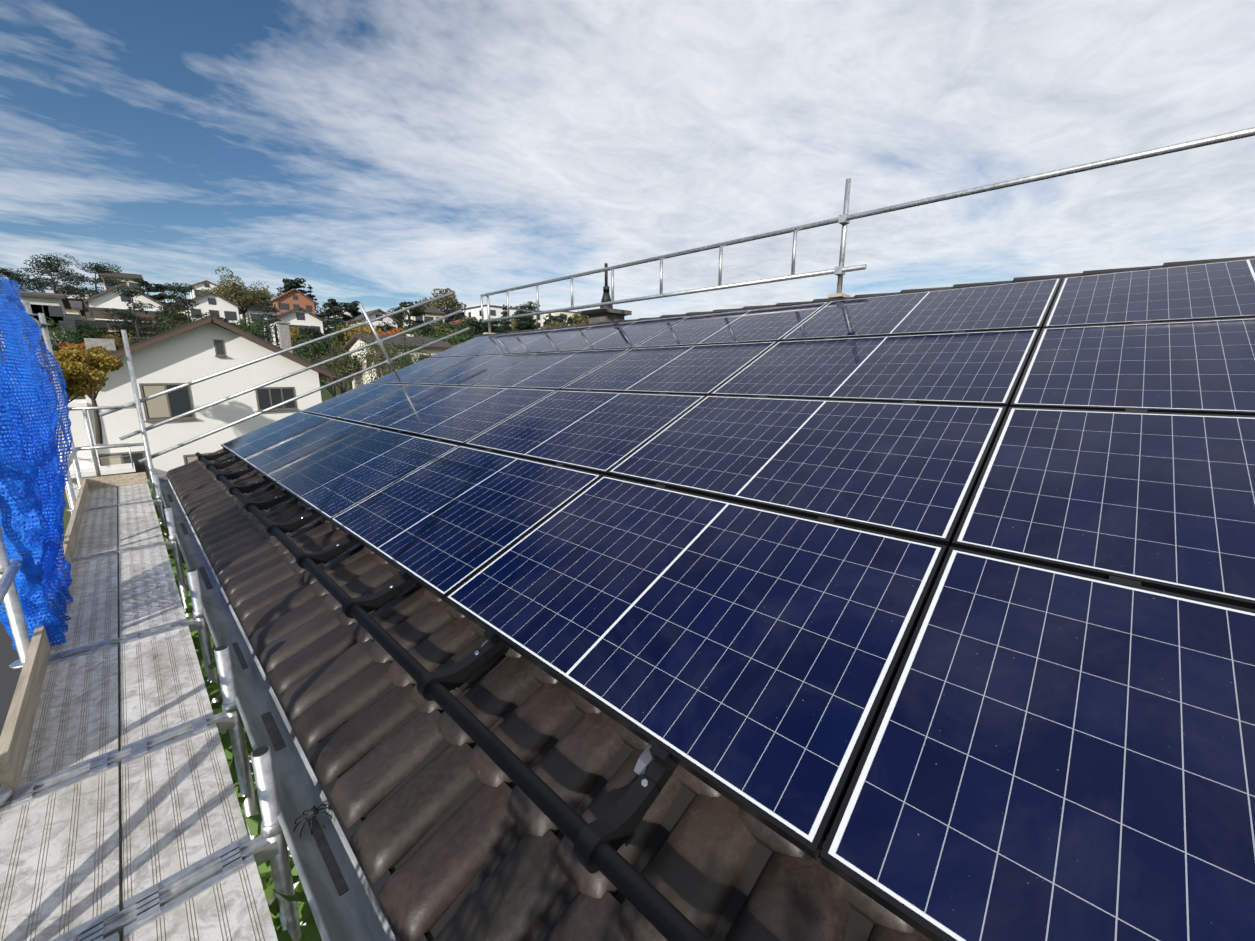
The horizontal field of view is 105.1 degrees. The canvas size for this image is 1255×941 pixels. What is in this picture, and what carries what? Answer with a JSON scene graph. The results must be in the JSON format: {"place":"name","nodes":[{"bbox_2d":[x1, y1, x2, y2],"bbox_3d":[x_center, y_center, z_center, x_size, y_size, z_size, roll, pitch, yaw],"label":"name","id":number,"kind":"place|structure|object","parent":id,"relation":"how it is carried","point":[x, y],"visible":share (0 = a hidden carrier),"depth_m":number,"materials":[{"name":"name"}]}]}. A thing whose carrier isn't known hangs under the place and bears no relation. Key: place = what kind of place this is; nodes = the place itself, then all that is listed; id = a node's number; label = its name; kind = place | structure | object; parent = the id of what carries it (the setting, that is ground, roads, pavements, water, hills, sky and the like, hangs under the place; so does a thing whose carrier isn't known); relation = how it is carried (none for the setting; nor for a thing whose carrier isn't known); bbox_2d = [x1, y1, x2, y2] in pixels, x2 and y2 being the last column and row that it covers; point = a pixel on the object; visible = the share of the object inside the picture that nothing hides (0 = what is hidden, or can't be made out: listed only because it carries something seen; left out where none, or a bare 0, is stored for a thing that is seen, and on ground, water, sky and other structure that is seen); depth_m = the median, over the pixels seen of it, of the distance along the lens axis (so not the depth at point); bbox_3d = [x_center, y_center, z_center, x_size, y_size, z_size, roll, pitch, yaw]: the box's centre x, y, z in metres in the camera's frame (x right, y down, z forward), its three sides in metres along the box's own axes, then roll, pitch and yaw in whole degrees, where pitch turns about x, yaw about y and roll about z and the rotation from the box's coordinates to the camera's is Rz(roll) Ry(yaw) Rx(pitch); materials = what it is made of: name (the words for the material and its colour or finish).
{"place":"outdoors","nodes":[
{"label":"outdoors","id":0,"kind":"place"},
{"bbox_2d":[0,622,30,787],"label":"street","id":1,"kind":"structure","parent":0,"point":[9,677],"depth_m":13.54,"materials":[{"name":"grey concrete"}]},
{"bbox_2d":[74,320,107,328],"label":"roof","id":2,"kind":"structure","parent":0,"point":[102,324],"depth_m":47.26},
{"bbox_2d":[100,386,197,475],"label":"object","id":3,"kind":"object","parent":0,"point":[157,407],"visible":0.5,"depth_m":21.30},
{"bbox_2d":[0,301,352,899],"bbox_3d":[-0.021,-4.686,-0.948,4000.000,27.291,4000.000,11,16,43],"label":"terrain","id":4,"kind":"structure","parent":0,"point":[326,394],"depth_m":49.57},
{"bbox_2d":[20,290,66,345],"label":"modern walls","id":5,"kind":"structure","parent":4,"relation":"on","point":[45,301],"depth_m":41.36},
{"bbox_2d":[14,291,66,296],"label":"roof","id":6,"kind":"structure","parent":5,"relation":"on","point":[41,294],"depth_m":41.42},
{"bbox_2d":[12,304,74,330],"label":"windows","id":7,"kind":"structure","parent":5,"relation":"in","point":[54,313],"depth_m":41.68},
{"bbox_2d":[17,294,76,331],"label":"modern trim","id":8,"kind":"structure","parent":5,"relation":"attached to","point":[66,303],"depth_m":42.01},
{"bbox_2d":[66,309,81,317],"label":"walls","id":9,"kind":"structure","parent":4,"relation":"on","point":[72,311],"depth_m":61.08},
{"bbox_2d":[69,300,81,308],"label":"window","id":10,"kind":"structure","parent":9,"relation":"on","point":[76,304],"depth_m":62.34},
{"bbox_2d":[101,277,141,290],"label":"upper walls","id":11,"kind":"structure","parent":4,"relation":"on","point":[130,280],"depth_m":100.75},
{"bbox_2d":[98,271,143,279],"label":"roof","id":12,"kind":"structure","parent":11,"relation":"on","point":[124,275],"depth_m":101.59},
{"bbox_2d":[103,281,140,288],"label":"glass","id":13,"kind":"object","parent":11,"relation":"in","point":[130,285],"visible":0.19,"depth_m":101.53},
{"bbox_2d":[88,286,163,333],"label":"house wall","id":14,"kind":"structure","parent":4,"relation":"on","point":[110,299],"depth_m":58.87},
{"bbox_2d":[83,283,164,305],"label":"roof","id":15,"kind":"structure","parent":14,"relation":"on","point":[116,286],"depth_m":58.45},
{"bbox_2d":[83,284,165,336],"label":"apartment trim","id":16,"kind":"structure","parent":14,"relation":"attached to","point":[99,314],"depth_m":58.27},
{"bbox_2d":[89,294,165,335],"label":"windows","id":17,"kind":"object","parent":14,"relation":"in","point":[123,299],"visible":0.12,"depth_m":59.45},
{"bbox_2d":[0,289,301,940],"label":"scaffold tubes","id":18,"kind":"object","parent":4,"relation":"on","point":[267,792],"visible":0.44,"depth_m":2.31},
{"bbox_2d":[0,276,73,650],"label":"debris net","id":19,"kind":"object","parent":18,"relation":"attached to","point":[34,484],"visible":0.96,"depth_m":2.71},
{"bbox_2d":[0,483,277,940],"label":"decks","id":20,"kind":"object","parent":18,"relation":"attached to","point":[69,855],"visible":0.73,"depth_m":1.76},
{"bbox_2d":[0,472,147,790],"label":"toe boards","id":21,"kind":"object","parent":20,"relation":"on","point":[15,736],"visible":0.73,"depth_m":2.14,"materials":[{"name":"brown wood"}]},
{"bbox_2d":[0,483,254,940],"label":"deck ends","id":22,"kind":"object","parent":20,"relation":"on","point":[146,915],"visible":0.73,"depth_m":1.52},
{"bbox_2d":[0,481,278,940],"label":"transoms","id":23,"kind":"object","parent":18,"relation":"attached to","point":[260,849],"visible":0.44,"depth_m":1.68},
{"bbox_2d":[152,474,268,756],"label":"stub holes","id":24,"kind":"object","parent":18,"relation":"on","point":[261,750],"visible":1,"depth_m":1.49,"materials":[{"name":"black rubber"}]},
{"bbox_2d":[57,322,321,513],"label":"walls","id":25,"kind":"structure","parent":4,"relation":"on","point":[187,357],"depth_m":22.14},
{"bbox_2d":[56,443,133,467],"bbox_3d":[-22.000,-0.551,19.562,1.575,1.022,2.547,11,16,43],"label":"balcony rail","id":26,"kind":"object","parent":25,"relation":"attached to","point":[110,457],"visible":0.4,"depth_m":19.55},
{"bbox_2d":[84,321,292,353],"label":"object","id":27,"kind":"object","parent":25,"relation":"on","point":[283,334],"visible":0.76,"depth_m":26.39,"materials":[{"name":"concrete"}]},
{"bbox_2d":[98,339,298,486],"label":"window frames","id":28,"kind":"structure","parent":25,"relation":"in","point":[185,418],"depth_m":22.06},
{"bbox_2d":[98,341,294,475],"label":"window frames","id":29,"kind":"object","parent":28,"relation":"in","point":[179,400],"visible":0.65,"depth_m":22.01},
{"bbox_2d":[109,315,331,373],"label":"neighbour roof","id":30,"kind":"structure","parent":25,"relation":"on","point":[168,332],"depth_m":21.74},
{"bbox_2d":[112,318,332,377],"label":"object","id":31,"kind":"structure","parent":30,"relation":"attached to","point":[322,373],"depth_m":22.31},
{"bbox_2d":[185,449,222,464],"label":"verge fascia","id":32,"kind":"structure","parent":4,"relation":"on","point":[209,454],"depth_m":6.86,"materials":[{"name":"brown"}]},
{"bbox_2d":[310,294,1056,940],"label":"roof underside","id":33,"kind":"structure","parent":32,"relation":"on","point":[860,926],"depth_m":1.26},
{"bbox_2d":[221,411,332,460],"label":"solar panel","id":34,"kind":"object","parent":33,"relation":"on","point":[263,438],"visible":0.77,"depth_m":6.13,"materials":[{"name":"blue"}]},
{"bbox_2d":[159,477,396,940],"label":"gutter","id":35,"kind":"object","parent":33,"relation":"attached to","point":[354,912],"visible":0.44,"depth_m":1.70,"materials":[{"name":"metal"}]},
{"bbox_2d":[167,494,348,895],"bbox_3d":[-0.922,1.182,1.473,12.980,0.003,0.041,11,16,43],"label":"gutter silt","id":36,"kind":"object","parent":35,"relation":"in","point":[278,743],"visible":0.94,"depth_m":1.59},
{"bbox_2d":[293,804,332,836],"bbox_3d":[-1.015,1.111,1.551,0.107,0.046,0.112,11,16,43],"label":"leaf guard","id":37,"kind":"object","parent":35,"relation":"on","point":[312,813],"visible":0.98,"depth_m":1.54,"materials":[{"name":"grey metal"}]},
{"bbox_2d":[166,474,427,940],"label":"eave comb","id":38,"kind":"object","parent":33,"relation":"attached to","point":[379,884],"visible":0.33,"depth_m":1.56,"materials":[{"name":"black rubber"}]},
{"bbox_2d":[242,419,381,483],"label":"solar panel","id":39,"kind":"object","parent":33,"relation":"on","point":[281,460],"visible":0.79,"depth_m":5.00,"materials":[{"name":"blue"}]},
{"bbox_2d":[302,383,408,418],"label":"solar panel","id":40,"kind":"object","parent":33,"relation":"on","point":[345,402],"visible":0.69,"depth_m":6.74,"materials":[{"name":"blue"}]},
{"bbox_2d":[275,429,459,522],"bbox_3d":[-2.210,-0.034,4.014,1.610,0.036,1.025,11,38,43],"label":"solar panel","id":41,"kind":"object","parent":33,"relation":"on","point":[329,487],"visible":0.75,"depth_m":3.88,"materials":[{"name":"blue"}]},
{"bbox_2d":[335,384,468,429],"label":"solar panel","id":42,"kind":"object","parent":33,"relation":"on","point":[383,412],"visible":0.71,"depth_m":5.62,"materials":[{"name":"blue"}]},
{"bbox_2d":[369,356,471,383],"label":"solar panel","id":43,"kind":"object","parent":33,"relation":"on","point":[417,371],"visible":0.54,"depth_m":7.35,"materials":[{"name":"blue"}]},
{"bbox_2d":[198,453,659,873],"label":"snow guard brackets","id":44,"kind":"object","parent":33,"relation":"on","point":[615,826],"visible":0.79,"depth_m":1.63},
{"bbox_2d":[211,452,647,846],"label":"bolts","id":45,"kind":"object","parent":44,"relation":"attached to","point":[644,782],"visible":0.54,"depth_m":1.75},
{"bbox_2d":[196,452,709,940],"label":"snow guard pipe","id":46,"kind":"object","parent":44,"relation":"on","point":[652,904],"visible":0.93,"depth_m":1.25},
{"bbox_2d":[224,454,654,774],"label":"roof hooks","id":47,"kind":"object","parent":33,"relation":"attached to","point":[644,762],"visible":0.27,"depth_m":1.31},
{"bbox_2d":[220,450,677,803],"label":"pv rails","id":48,"kind":"object","parent":33,"relation":"attached to","point":[657,773],"visible":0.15,"depth_m":1.79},
{"bbox_2d":[223,267,1151,767],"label":"panel clamps","id":49,"kind":"object","parent":48,"relation":"attached to","point":[661,755],"visible":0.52,"depth_m":1.81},
{"bbox_2d":[330,445,602,601],"bbox_3d":[-1.042,0.186,2.913,1.610,0.035,1.025,11,38,43],"label":"solar panel","id":50,"kind":"object","parent":33,"relation":"on","point":[443,526],"visible":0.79,"depth_m":2.73,"materials":[{"name":"blue"}]},
{"bbox_2d":[385,386,556,445],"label":"solar panel","id":51,"kind":"object","parent":33,"relation":"on","point":[462,416],"visible":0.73,"depth_m":4.50,"materials":[{"name":"blue"}]},
{"bbox_2d":[412,353,536,385],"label":"solar panel","id":52,"kind":"object","parent":33,"relation":"on","point":[472,370],"visible":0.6,"depth_m":6.23,"materials":[{"name":"blue"}]},
{"bbox_2d":[428,332,525,357],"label":"solar panel","id":53,"kind":"object","parent":33,"relation":"on","point":[474,346],"visible":0.69,"depth_m":7.96,"materials":[{"name":"blue"}]},
{"bbox_2d":[475,325,593,355],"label":"solar panel","id":54,"kind":"object","parent":33,"relation":"on","point":[534,341],"visible":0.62,"depth_m":6.85,"materials":[{"name":"blue"}]},
{"bbox_2d":[167,450,931,940],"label":"roof tiles","id":55,"kind":"object","parent":33,"relation":"on","point":[695,866],"visible":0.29,"depth_m":1.45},
{"bbox_2d":[472,348,630,389],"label":"solar panel","id":56,"kind":"object","parent":33,"relation":"on","point":[553,370],"visible":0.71,"depth_m":5.12,"materials":[{"name":"blue"}]},
{"bbox_2d":[464,390,705,475],"bbox_3d":[-0.369,-0.345,3.520,1.610,0.035,1.025,11,38,43],"label":"solar panel","id":57,"kind":"object","parent":33,"relation":"on","point":[600,432],"visible":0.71,"depth_m":3.37,"materials":[{"name":"blue"}]},
{"bbox_2d":[540,316,687,352],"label":"solar panel","id":58,"kind":"object","parent":33,"relation":"on","point":[630,334],"visible":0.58,"depth_m":5.73,"materials":[{"name":"blue"}]},
{"bbox_2d":[561,341,777,395],"bbox_3d":[0.303,-0.876,4.127,1.610,0.036,1.025,11,38,43],"label":"solar panel","id":59,"kind":"object","parent":33,"relation":"on","point":[706,370],"visible":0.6,"depth_m":3.99,"materials":[{"name":"blue"}]},
{"bbox_2d":[98,127,1254,462],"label":"guardrail","id":60,"kind":"object","parent":33,"relation":"on","point":[844,219],"visible":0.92,"depth_m":6.06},
{"bbox_2d":[444,475,945,859],"bbox_3d":[0.127,0.409,1.813,1.610,0.035,1.025,11,38,43],"label":"solar panel","id":61,"kind":"object","parent":33,"relation":"on","point":[746,658],"visible":0.98,"depth_m":1.52,"materials":[{"name":"blue"}]},
{"bbox_2d":[633,302,828,347],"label":"solar panel","id":62,"kind":"object","parent":33,"relation":"on","point":[764,324],"visible":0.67,"depth_m":4.62,"materials":[{"name":"blue"}]},
{"bbox_2d":[607,395,1006,549],"bbox_3d":[0.799,-0.124,2.419,1.610,0.035,1.025,11,38,43],"label":"solar panel","id":63,"kind":"object","parent":33,"relation":"on","point":[908,470],"visible":0.9,"depth_m":2.20,"materials":[{"name":"blue"}]},
{"bbox_2d":[471,256,1254,338],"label":"ridge caps","id":64,"kind":"object","parent":33,"relation":"on","point":[1090,272],"visible":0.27,"depth_m":4.18,"materials":[{"name":"tile"}]},
{"bbox_2d":[483,293,849,333],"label":"ridge pads","id":65,"kind":"object","parent":64,"relation":"on","point":[838,295],"visible":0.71,"depth_m":4.76,"materials":[{"name":"grey wood"}]},
{"bbox_2d":[710,328,1039,410],"bbox_3d":[1.471,-0.655,3.026,1.610,0.036,1.025,11,38,43],"label":"solar panel","id":66,"kind":"object","parent":33,"relation":"on","point":[986,368],"visible":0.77,"depth_m":2.85,"materials":[{"name":"blue"}]},
{"bbox_2d":[780,278,1061,340],"bbox_3d":[2.143,-1.188,3.632,1.610,0.036,1.025,11,38,43],"label":"solar panel","id":67,"kind":"object","parent":33,"relation":"on","point":[1018,305],"visible":0.81,"depth_m":3.48,"materials":[{"name":"blue"}]},
{"bbox_2d":[820,546,1254,940],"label":"solar panel","id":68,"kind":"object","parent":33,"relation":"on","point":[1051,754],"visible":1,"depth_m":0.98,"materials":[{"name":"blue"}]},
{"bbox_2d":[952,407,1254,609],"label":"solar panel","id":69,"kind":"object","parent":33,"relation":"on","point":[1162,501],"visible":0.86,"depth_m":1.55,"materials":[{"name":"blue"}]},
{"bbox_2d":[1010,317,1254,415],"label":"solar panel","id":70,"kind":"object","parent":33,"relation":"on","point":[1200,367],"visible":0.79,"depth_m":2.15,"materials":[{"name":"blue"}]},
{"bbox_2d":[1043,258,1254,327],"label":"solar panel","id":71,"kind":"object","parent":33,"relation":"on","point":[1215,290],"visible":0.81,"depth_m":2.74,"materials":[{"name":"blue"}]},
{"bbox_2d":[188,282,221,298],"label":"upper walls","id":72,"kind":"structure","parent":4,"relation":"on","point":[200,286],"depth_m":109.64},
{"bbox_2d":[189,283,218,298],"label":"glass","id":73,"kind":"object","parent":72,"relation":"in","point":[206,285],"visible":0.21,"depth_m":109.65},
{"bbox_2d":[183,293,239,324],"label":"white walls","id":74,"kind":"structure","parent":4,"relation":"on","point":[221,306],"depth_m":71.36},
{"bbox_2d":[183,292,240,322],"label":"white trim","id":75,"kind":"structure","parent":74,"relation":"attached to","point":[239,308],"depth_m":71.45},
{"bbox_2d":[191,298,236,323],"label":"windows","id":76,"kind":"structure","parent":74,"relation":"in","point":[228,315],"depth_m":71.39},
{"bbox_2d":[121,475,321,940],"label":"hedge foliage","id":77,"kind":"object","parent":4,"relation":"on","point":[309,930],"visible":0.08,"depth_m":2.25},
{"bbox_2d":[242,308,277,334],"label":"grey walls","id":78,"kind":"structure","parent":4,"relation":"on","point":[249,312],"depth_m":84.97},
{"bbox_2d":[247,314,269,327],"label":"windows","id":79,"kind":"structure","parent":78,"relation":"in","point":[255,316],"depth_m":84.61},
{"bbox_2d":[244,305,279,311],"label":"grey roof","id":80,"kind":"structure","parent":78,"relation":"on","point":[259,307],"depth_m":85.36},
{"bbox_2d":[1,259,528,444],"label":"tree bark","id":81,"kind":"object","parent":4,"relation":"on","point":[98,427],"visible":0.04,"depth_m":35.91,"materials":[{"name":"plant"}]},
{"bbox_2d":[57,328,404,352],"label":"orange leaf","id":82,"kind":"object","parent":81,"relation":"on","point":[391,332],"visible":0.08,"depth_m":47.45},
{"bbox_2d":[43,321,460,396],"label":"yellow leaf","id":83,"kind":"object","parent":81,"relation":"attached to","point":[93,365],"visible":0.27,"depth_m":17.00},
{"bbox_2d":[27,308,545,376],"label":"green leaf","id":84,"kind":"object","parent":81,"relation":"attached to","point":[252,327],"visible":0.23,"depth_m":43.74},
{"bbox_2d":[0,253,578,357],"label":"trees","id":85,"kind":"object","parent":81,"relation":"attached to","point":[524,323],"visible":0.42,"depth_m":65.85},
{"bbox_2d":[0,266,588,389],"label":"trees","id":86,"kind":"object","parent":81,"relation":"attached to","point":[252,294],"visible":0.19,"depth_m":81.56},
{"bbox_2d":[270,290,315,314],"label":"timber walls","id":87,"kind":"structure","parent":4,"relation":"on","point":[302,301],"depth_m":99.33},
{"bbox_2d":[274,295,311,311],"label":"windows","id":88,"kind":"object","parent":87,"relation":"in","point":[286,306],"visible":0.31,"depth_m":99.39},
{"bbox_2d":[270,289,316,312],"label":"timber trim","id":89,"kind":"structure","parent":87,"relation":"attached to","point":[296,304],"depth_m":99.51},
{"bbox_2d":[264,309,323,350],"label":"white walls","id":90,"kind":"structure","parent":4,"relation":"on","point":[309,320],"depth_m":61.43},
{"bbox_2d":[268,312,319,341],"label":"windows","id":91,"kind":"structure","parent":90,"relation":"in","point":[300,316],"depth_m":61.05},
{"bbox_2d":[261,308,326,343],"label":"white trim","id":92,"kind":"structure","parent":90,"relation":"attached to","point":[323,321],"depth_m":61.21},
{"bbox_2d":[263,307,324,322],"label":"white roof","id":93,"kind":"structure","parent":90,"relation":"on","point":[284,313],"depth_m":60.88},
{"bbox_2d":[345,311,396,343],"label":"white walls","id":94,"kind":"structure","parent":4,"relation":"on","point":[373,316],"depth_m":71.57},
{"bbox_2d":[340,309,398,323],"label":"white roof","id":95,"kind":"structure","parent":94,"relation":"on","point":[360,316],"depth_m":71.55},
{"bbox_2d":[361,314,395,331],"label":"white glass","id":96,"kind":"object","parent":94,"relation":"in","point":[378,315],"visible":0.12,"depth_m":71.31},
{"bbox_2d":[349,334,443,388],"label":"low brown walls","id":97,"kind":"structure","parent":4,"relation":"on","point":[363,376],"depth_m":45.10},
{"bbox_2d":[342,335,448,365],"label":"brown trim","id":98,"kind":"structure","parent":97,"relation":"attached to","point":[354,338],"depth_m":45.20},
{"bbox_2d":[342,333,453,347],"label":"brown roof","id":99,"kind":"structure","parent":97,"relation":"on","point":[427,340],"depth_m":45.48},
{"bbox_2d":[401,307,443,328],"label":"white walls","id":100,"kind":"structure","parent":4,"relation":"on","point":[434,316],"depth_m":94.74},
{"bbox_2d":[399,306,445,313],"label":"white roof","id":101,"kind":"structure","parent":100,"relation":"on","point":[432,310],"depth_m":96.00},
{"bbox_2d":[408,316,442,323],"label":"windows","id":102,"kind":"structure","parent":100,"relation":"in","point":[420,318],"depth_m":93.81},
{"bbox_2d":[464,306,542,328],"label":"modern walls","id":103,"kind":"structure","parent":4,"relation":"on","point":[475,312],"depth_m":109.95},
{"bbox_2d":[463,304,540,311],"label":"roof","id":104,"kind":"structure","parent":103,"relation":"on","point":[500,306],"depth_m":111.14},
{"bbox_2d":[468,310,540,327],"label":"windows","id":105,"kind":"structure","parent":103,"relation":"in","point":[492,312],"depth_m":110.29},
{"bbox_2d":[543,311,579,325],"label":"modern walls","id":106,"kind":"structure","parent":4,"relation":"on","point":[568,314],"depth_m":153.36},
{"bbox_2d":[0,0,1254,319],"label":"sky","id":107,"kind":"structure","parent":0,"point":[377,154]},
{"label":"roof slope","id":108,"kind":"object","parent":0,"visible":0},
{"bbox_2d":[581,308,631,323],"bbox_3d":[-0.330,-1.885,7.684,0.560,1.270,0.560,11,16,43],"label":"chimney","id":109,"kind":"object","parent":108,"relation":"on","point":[603,315],"visible":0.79,"depth_m":7.41,"materials":[{"name":"grey concrete"}]},
{"bbox_2d":[600,263,612,307],"bbox_3d":[-0.330,-2.850,7.489,0.220,0.700,0.220,11,16,43],"label":"chimney pipe","id":110,"kind":"object","parent":109,"relation":"on","point":[606,297],"visible":0.73,"depth_m":7.46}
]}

